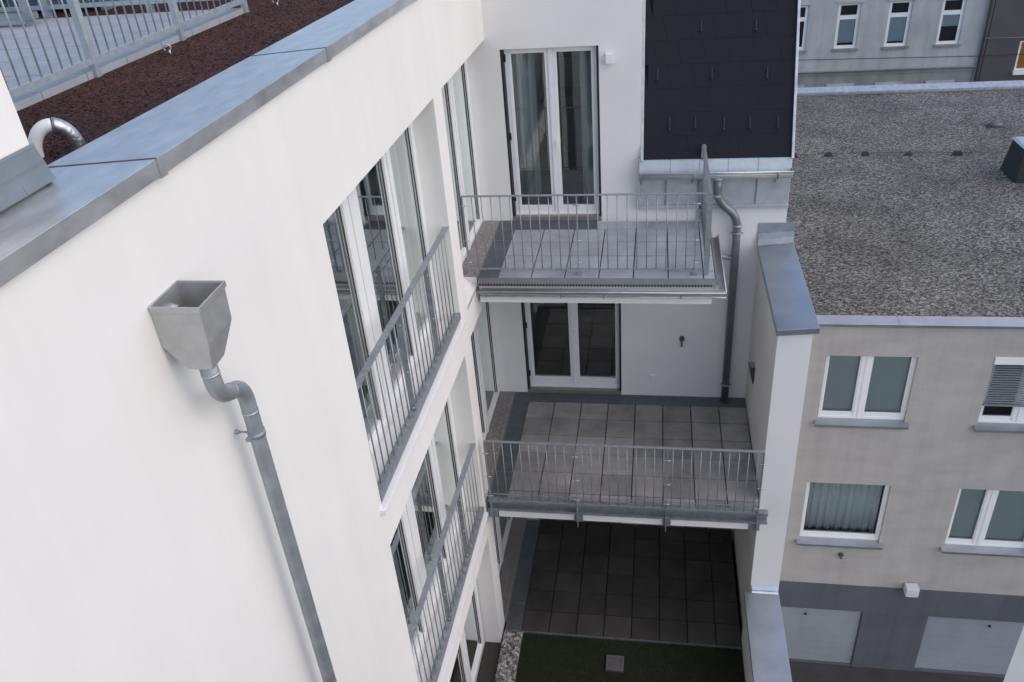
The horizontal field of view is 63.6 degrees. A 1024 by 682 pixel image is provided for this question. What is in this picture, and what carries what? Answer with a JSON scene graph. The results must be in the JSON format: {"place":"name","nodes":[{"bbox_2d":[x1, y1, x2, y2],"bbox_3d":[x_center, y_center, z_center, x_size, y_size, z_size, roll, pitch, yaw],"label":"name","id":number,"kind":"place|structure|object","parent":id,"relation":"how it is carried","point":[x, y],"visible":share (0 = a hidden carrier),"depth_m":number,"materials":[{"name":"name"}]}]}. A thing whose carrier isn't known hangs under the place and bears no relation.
{"place":"outdoors","nodes":[
{"label":"outdoors","id":0,"kind":"place"},
{"bbox_2d":[797,0,988,87],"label":"grey building","id":1,"kind":"structure","parent":0,"point":[850,32],"depth_m":39.86,"materials":[{"name":"grey paint"}]},
{"bbox_2d":[799,3,812,52],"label":"window","id":2,"kind":"structure","parent":1,"relation":"in","point":[804,10],"depth_m":40.22,"materials":[{"name":"grey plastic"}]},
{"bbox_2d":[832,0,864,50],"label":"window","id":3,"kind":"structure","parent":1,"relation":"in","point":[848,17],"depth_m":39.88,"materials":[{"name":"grey plastic"}]},
{"bbox_2d":[882,0,912,48],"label":"window","id":4,"kind":"structure","parent":1,"relation":"in","point":[899,16],"depth_m":39.51,"materials":[{"name":"grey plastic"}]},
{"bbox_2d":[934,0,966,46],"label":"window","id":5,"kind":"structure","parent":1,"relation":"in","point":[952,13],"depth_m":39.14,"materials":[{"name":"grey plastic"}]},
{"bbox_2d":[973,0,994,81],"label":"street downpipe","id":6,"kind":"object","parent":1,"relation":"attached to","point":[984,40],"visible":0.48,"depth_m":38.99,"materials":[{"name":"grey metal"}]},
{"bbox_2d":[813,54,1019,59],"bbox_3d":[18.742,-13.722,39.870,26.000,0.262,0.028,1,32,10],"label":"street cable","id":7,"kind":"object","parent":6,"relation":"attached to","point":[915,57],"visible":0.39,"depth_m":39.77,"materials":[{"name":"black plastic"}]},
{"bbox_2d":[985,37,1023,38],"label":"street cable","id":8,"kind":"object","parent":6,"relation":"attached to","point":[1004,37],"visible":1,"depth_m":38.68,"materials":[{"name":"metal"}]},
{"bbox_2d":[789,0,1009,681],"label":"ground","id":9,"kind":"structure","parent":0,"point":[808,672],"depth_m":17.69,"materials":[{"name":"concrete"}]},
{"bbox_2d":[0,0,800,681],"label":"white building","id":10,"kind":"structure","parent":9,"relation":"on","point":[302,190],"depth_m":5.78,"materials":[{"name":"paint"}]},
{"bbox_2d":[0,70,55,211],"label":"roof housing","id":11,"kind":"object","parent":10,"relation":"on","point":[25,170],"visible":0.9,"depth_m":3.29,"materials":[{"name":"white paint"}]},
{"bbox_2d":[0,0,353,164],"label":"roof chippings","id":12,"kind":"object","parent":10,"relation":"on","point":[129,69],"visible":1,"depth_m":6.14,"materials":[{"name":"brown gravel"}]},
{"bbox_2d":[0,0,7,7],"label":"roof unit","id":13,"kind":"structure","parent":12,"relation":"on","point":[4,3],"depth_m":9.58,"materials":[{"name":"metal"}]},
{"bbox_2d":[28,117,85,157],"bbox_3d":[-2.466,-1.060,4.472,0.290,0.292,0.080,-19,34,-22],"label":"vent duct","id":14,"kind":"object","parent":12,"relation":"on","point":[40,130],"visible":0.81,"depth_m":4.41,"materials":[{"name":"silver metal"}]},
{"bbox_2d":[5,0,123,11],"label":"roof unit","id":15,"kind":"structure","parent":12,"relation":"on","point":[31,3],"depth_m":8.97,"materials":[{"name":"metal"}]},
{"bbox_2d":[0,0,209,18],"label":"roof fence","id":16,"kind":"object","parent":12,"relation":"on","point":[46,7],"visible":0.6,"depth_m":8.38,"materials":[{"name":"metal"}]},
{"bbox_2d":[163,44,171,54],"bbox_3d":[-2.734,-2.308,6.562,0.065,0.095,0.020,-13,32,-13],"label":"anchor eye","id":17,"kind":"object","parent":12,"relation":"on","point":[169,50],"visible":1,"depth_m":6.55,"materials":[{"name":"silver metal"}]},
{"bbox_2d":[148,280,336,681],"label":"rainwater pipe","id":18,"kind":"object","parent":10,"relation":"attached to","point":[192,319],"visible":1,"depth_m":3.85,"materials":[{"name":"metal"}]},
{"bbox_2d":[327,123,439,460],"bbox_3d":[-1.183,-0.514,7.361,0.087,2.538,3.031,1,32,10],"label":"window","id":19,"kind":"structure","parent":10,"relation":"in","point":[378,240],"depth_m":7.42,"materials":[{"name":"grey"}]},
{"bbox_2d":[356,227,459,503],"bbox_3d":[-0.892,0.064,7.721,0.070,1.150,3.020,1,32,10],"label":"balustrade","id":20,"kind":"object","parent":10,"relation":"on","point":[416,404],"visible":0.94,"depth_m":7.53,"materials":[{"name":"metal"}]},
{"bbox_2d":[390,394,465,671],"bbox_3d":[-0.967,1.954,8.874,0.087,2.485,3.031,1,32,10],"label":"window","id":21,"kind":"structure","parent":10,"relation":"in","point":[413,545],"depth_m":9.08,"materials":[{"name":"grey plastic"}]},
{"bbox_2d":[409,443,483,681],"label":"balustrade","id":22,"kind":"object","parent":10,"relation":"on","point":[451,610],"visible":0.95,"depth_m":9.11,"materials":[{"name":"metal"}]},
{"bbox_2d":[441,60,482,265],"bbox_3d":[-0.701,-2.054,9.803,0.087,2.538,2.264,1,32,10],"label":"window","id":23,"kind":"structure","parent":10,"relation":"in","point":[456,96],"depth_m":10.26,"materials":[{"name":"grey plastic"}]},
{"bbox_2d":[450,583,484,681],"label":"window","id":24,"kind":"structure","parent":10,"relation":"in","point":[466,667],"depth_m":11.41,"materials":[{"name":"grey"}]},
{"bbox_2d":[471,302,499,446],"bbox_3d":[-0.485,0.415,11.316,0.087,2.485,2.264,1,32,10],"label":"window","id":25,"kind":"structure","parent":10,"relation":"in","point":[482,337],"depth_m":11.89,"materials":[{"name":"grey"}]},
{"bbox_2d":[493,516,512,577],"bbox_3d":[-0.278,2.772,12.761,0.087,2.270,2.264,1,32,10],"label":"window","id":26,"kind":"structure","parent":10,"relation":"in","point":[501,524],"depth_m":13.29,"materials":[{"name":"grey"}]},
{"bbox_2d":[500,45,601,220],"bbox_3d":[0.538,-2.630,10.664,1.205,2.270,0.165,1,32,10],"label":"balcony door","id":27,"kind":"structure","parent":10,"relation":"in","point":[550,54],"depth_m":10.67,"materials":[{"name":"white plastic"}]},
{"bbox_2d":[521,302,621,394],"bbox_3d":[0.885,-0.154,12.158,1.435,2.160,0.165,1,32,10],"label":"balcony door","id":28,"kind":"structure","parent":10,"relation":"in","point":[575,382],"depth_m":12.54,"materials":[{"name":"white plastic"}]},
{"bbox_2d":[538,518,620,522],"bbox_3d":[1.081,2.099,13.540,1.428,2.160,0.165,1,32,10],"label":"balcony door","id":29,"kind":"structure","parent":10,"relation":"in","point":[538,518],"depth_m":14.02,"materials":[{"name":"white glass"}]},
{"bbox_2d":[462,220,717,303],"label":"balcony","id":30,"kind":"structure","parent":10,"relation":"attached to","point":[616,279],"depth_m":10.10,"materials":[{"name":"white paint"}]},
{"bbox_2d":[459,144,712,275],"bbox_3d":[0.940,-1.631,10.153,2.856,1.010,1.621,1,32,10],"label":"balcony railing","id":31,"kind":"object","parent":30,"relation":"on","point":[705,193],"visible":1,"depth_m":9.49,"materials":[{"name":"metal"}]},
{"bbox_2d":[477,233,726,298],"bbox_3d":[1.136,-0.942,10.283,2.890,0.117,1.628,1,32,10],"label":"balcony gutter","id":32,"kind":"object","parent":30,"relation":"attached to","point":[720,290],"visible":0.94,"depth_m":9.67,"materials":[{"name":"metal"}]},
{"bbox_2d":[605,52,613,64],"bbox_3d":[1.171,-3.392,9.922,0.096,0.125,0.086,1,32,10],"label":"wall lamp","id":33,"kind":"object","parent":10,"relation":"attached to","point":[609,58],"visible":1,"depth_m":9.89,"materials":[{"name":"white plastic"}]},
{"bbox_2d":[484,391,767,530],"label":"terrace","id":34,"kind":"structure","parent":10,"relation":"attached to","point":[669,421],"depth_m":11.29,"materials":[{"name":"grey tile"}]},
{"bbox_2d":[482,440,766,536],"bbox_3d":[1.354,1.841,10.296,3.430,1.360,0.050,1,32,10],"label":"terrace railing","id":35,"kind":"object","parent":34,"relation":"attached to","point":[626,447],"visible":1,"depth_m":10.18,"materials":[{"name":"metal"}]},
{"bbox_2d":[650,375,655,379],"bbox_3d":[2.093,0.540,12.269,0.080,0.075,0.023,1,32,10],"label":"socket box","id":36,"kind":"object","parent":10,"relation":"attached to","point":[652,377],"visible":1,"depth_m":12.26,"materials":[{"name":"white paint"}]},
{"bbox_2d":[680,336,683,346],"bbox_3d":[2.435,0.007,11.843,0.068,0.145,0.073,1,32,10],"label":"wall tap","id":37,"kind":"object","parent":10,"relation":"attached to","point":[681,338],"depth_m":11.82,"materials":[{"name":"metal"}]},
{"bbox_2d":[638,167,793,184],"bbox_3d":[2.547,-2.056,10.415,1.884,0.225,0.228,1,32,10],"label":"roof gutter","id":38,"kind":"object","parent":10,"relation":"attached to","point":[776,175],"visible":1,"depth_m":10.30,"materials":[{"name":"metal"}]},
{"bbox_2d":[713,178,742,402],"bbox_3d":[2.872,-0.606,11.298,0.431,3.510,0.157,-5,31,0],"label":"downpipe","id":39,"kind":"object","parent":10,"relation":"attached to","point":[730,211],"visible":0.95,"depth_m":11.10,"materials":[{"name":"metal"}]},
{"bbox_2d":[477,526,741,681],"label":"podium","id":40,"kind":"object","parent":9,"relation":"on","point":[489,663],"visible":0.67,"depth_m":11.87,"materials":[{"name":"grey concrete"}]},
{"bbox_2d":[495,631,522,681],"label":"gravel strip","id":41,"kind":"object","parent":40,"relation":"on","point":[503,674],"visible":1,"depth_m":11.76,"materials":[{"name":"grey gravel"}]},
{"bbox_2d":[495,631,522,681],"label":"loose pebbles","id":42,"kind":"object","parent":41,"relation":"on","point":[506,653],"visible":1,"depth_m":11.82,"materials":[{"name":"grey gravel"}]},
{"bbox_2d":[500,517,741,649],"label":"paved terrace","id":43,"kind":"structure","parent":40,"relation":"on","point":[649,584],"depth_m":12.82,"materials":[{"name":"tile"}]},
{"bbox_2d":[515,633,744,681],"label":"lawn","id":44,"kind":"structure","parent":40,"relation":"on","point":[660,663],"depth_m":11.62,"materials":[{"name":"green plant"}]},
{"bbox_2d":[606,655,623,672],"bbox_3d":[1.443,4.528,11.583,0.244,0.060,0.245,1,32,10],"label":"drain hatch","id":45,"kind":"object","parent":44,"relation":"on","point":[615,663],"visible":1,"depth_m":11.56,"materials":[{"name":"grey metal"}]},
{"bbox_2d":[741,585,791,681],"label":"podium parapet","id":46,"kind":"structure","parent":9,"relation":"on","point":[764,650],"depth_m":10.64,"materials":[{"name":"white paint"}]},
{"bbox_2d":[732,223,819,638],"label":"party wall","id":47,"kind":"structure","parent":9,"relation":"on","point":[785,327],"depth_m":10.21,"materials":[{"name":"white paint"}]},
{"bbox_2d":[748,362,754,383],"bbox_3d":[3.245,0.448,11.214,0.079,0.310,0.172,1,32,10],"label":"wall sconce","id":48,"kind":"object","parent":47,"relation":"attached to","point":[752,368],"depth_m":11.13,"materials":[{"name":"metal"}]},
{"bbox_2d":[1003,627,1023,681],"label":"corner wall","id":49,"kind":"structure","parent":9,"relation":"on","point":[1015,672],"depth_m":2.01,"materials":[{"name":"white paint"}]},
{"bbox_2d":[778,80,1023,677],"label":"beige building","id":50,"kind":"structure","parent":0,"point":[912,267],"depth_m":15.91,"materials":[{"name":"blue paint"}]},
{"bbox_2d":[781,606,860,662],"bbox_3d":[6.087,6.267,17.707,2.440,1.735,0.100,1,32,10],"label":"garage door","id":51,"kind":"structure","parent":50,"relation":"in","point":[810,634],"depth_m":17.58,"materials":[{"name":"grey metal"}]},
{"bbox_2d":[825,151,832,156],"bbox_3d":[7.701,-4.542,20.072,0.193,0.120,0.154,1,32,10],"label":"conductor block","id":52,"kind":"object","parent":50,"relation":"on","point":[829,154],"depth_m":20.03,"materials":[{"name":"black plastic"}]},
{"bbox_2d":[796,482,889,549],"bbox_3d":[6.350,3.206,15.923,1.585,1.540,0.605,1,32,10],"label":"window","id":53,"kind":"structure","parent":50,"relation":"in","point":[835,506],"depth_m":16.01,"materials":[{"name":"grey plastic"}]},
{"bbox_2d":[861,151,869,155],"bbox_3d":[8.528,-4.527,19.929,0.193,0.120,0.154,1,32,10],"label":"conductor block","id":54,"kind":"object","parent":50,"relation":"on","point":[865,153],"depth_m":19.88,"materials":[{"name":"black plastic"}]},
{"bbox_2d":[814,356,916,429],"bbox_3d":[6.113,0.857,14.282,1.560,1.440,0.260,1,32,10],"label":"window","id":55,"kind":"structure","parent":50,"relation":"in","point":[869,392],"depth_m":14.42,"materials":[{"name":"grey plastic"}]},
{"bbox_2d":[797,152,973,154],"bbox_3d":[9.331,-4.492,19.729,6.502,0.016,0.107,2,32,11],"label":"lightning cable","id":56,"kind":"object","parent":50,"relation":"on","point":[894,152],"visible":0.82,"depth_m":19.77,"materials":[{"name":"metal"}]},
{"bbox_2d":[905,150,912,155],"bbox_3d":[9.489,-4.491,19.733,0.153,0.120,0.153,1,32,10],"label":"conductor block","id":57,"kind":"object","parent":50,"relation":"on","point":[909,153],"depth_m":19.69,"materials":[{"name":"grey concrete"}]},
{"bbox_2d":[903,583,919,596],"bbox_3d":[7.910,4.936,16.365,0.240,0.225,0.185,1,32,10],"label":"wall lamp","id":58,"kind":"object","parent":50,"relation":"attached to","point":[911,589],"visible":1,"depth_m":16.30,"materials":[{"name":"grey plastic"}]},
{"bbox_2d":[952,150,962,155],"bbox_3d":[10.523,-4.439,19.500,0.223,0.120,0.155,1,32,10],"label":"conductor block","id":59,"kind":"object","parent":50,"relation":"on","point":[957,153],"depth_m":19.45,"materials":[{"name":"black plastic"}]},
{"bbox_2d":[915,616,1023,673],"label":"garage door","id":60,"kind":"structure","parent":50,"relation":"in","point":[971,645],"depth_m":17.10,"materials":[{"name":"grey metal"}]},
{"bbox_2d":[940,489,1023,557],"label":"window","id":61,"kind":"structure","parent":50,"relation":"in","point":[983,522],"depth_m":15.53,"materials":[{"name":"grey plastic"}]},
{"bbox_2d":[985,121,1004,127],"bbox_3d":[12.263,-5.481,20.971,0.407,0.170,0.239,1,32,10],"label":"roof outlet","id":62,"kind":"object","parent":50,"relation":"on","point":[994,124],"visible":1,"depth_m":20.89,"materials":[{"name":"metal"}]},
{"bbox_2d":[973,357,1023,433],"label":"window","id":63,"kind":"structure","parent":50,"relation":"in","point":[1004,394],"depth_m":14.05,"materials":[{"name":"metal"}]},
{"bbox_2d":[1000,137,1023,182],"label":"roof hatch","id":64,"kind":"object","parent":50,"relation":"on","point":[1012,167],"visible":1,"depth_m":17.92,"materials":[{"name":"metal"}]},
{"bbox_2d":[978,0,1023,81],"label":"brown building","id":65,"kind":"structure","parent":0,"point":[1007,19],"depth_m":39.03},
{"bbox_2d":[1012,41,1023,74],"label":"window","id":66,"kind":"structure","parent":65,"relation":"in","point":[1019,64],"depth_m":39.39,"materials":[{"name":"white plastic"}]},
{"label":"terrace bed","id":67,"kind":"structure","parent":0,"visible":0},
{"bbox_2d":[0,8,243,110],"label":"roof terrace","id":68,"kind":"structure","parent":67,"relation":"on","point":[44,91],"depth_m":7.01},
{"bbox_2d":[0,0,38,25],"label":"steel frame","id":69,"kind":"object","parent":68,"relation":"on","point":[24,14],"visible":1,"depth_m":8.02,"materials":[{"name":"grey metal"}]},
{"bbox_2d":[0,0,248,97],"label":"roof fence","id":70,"kind":"object","parent":68,"relation":"on","point":[91,60],"visible":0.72,"depth_m":5.99,"materials":[{"name":"metal"}]}
]}

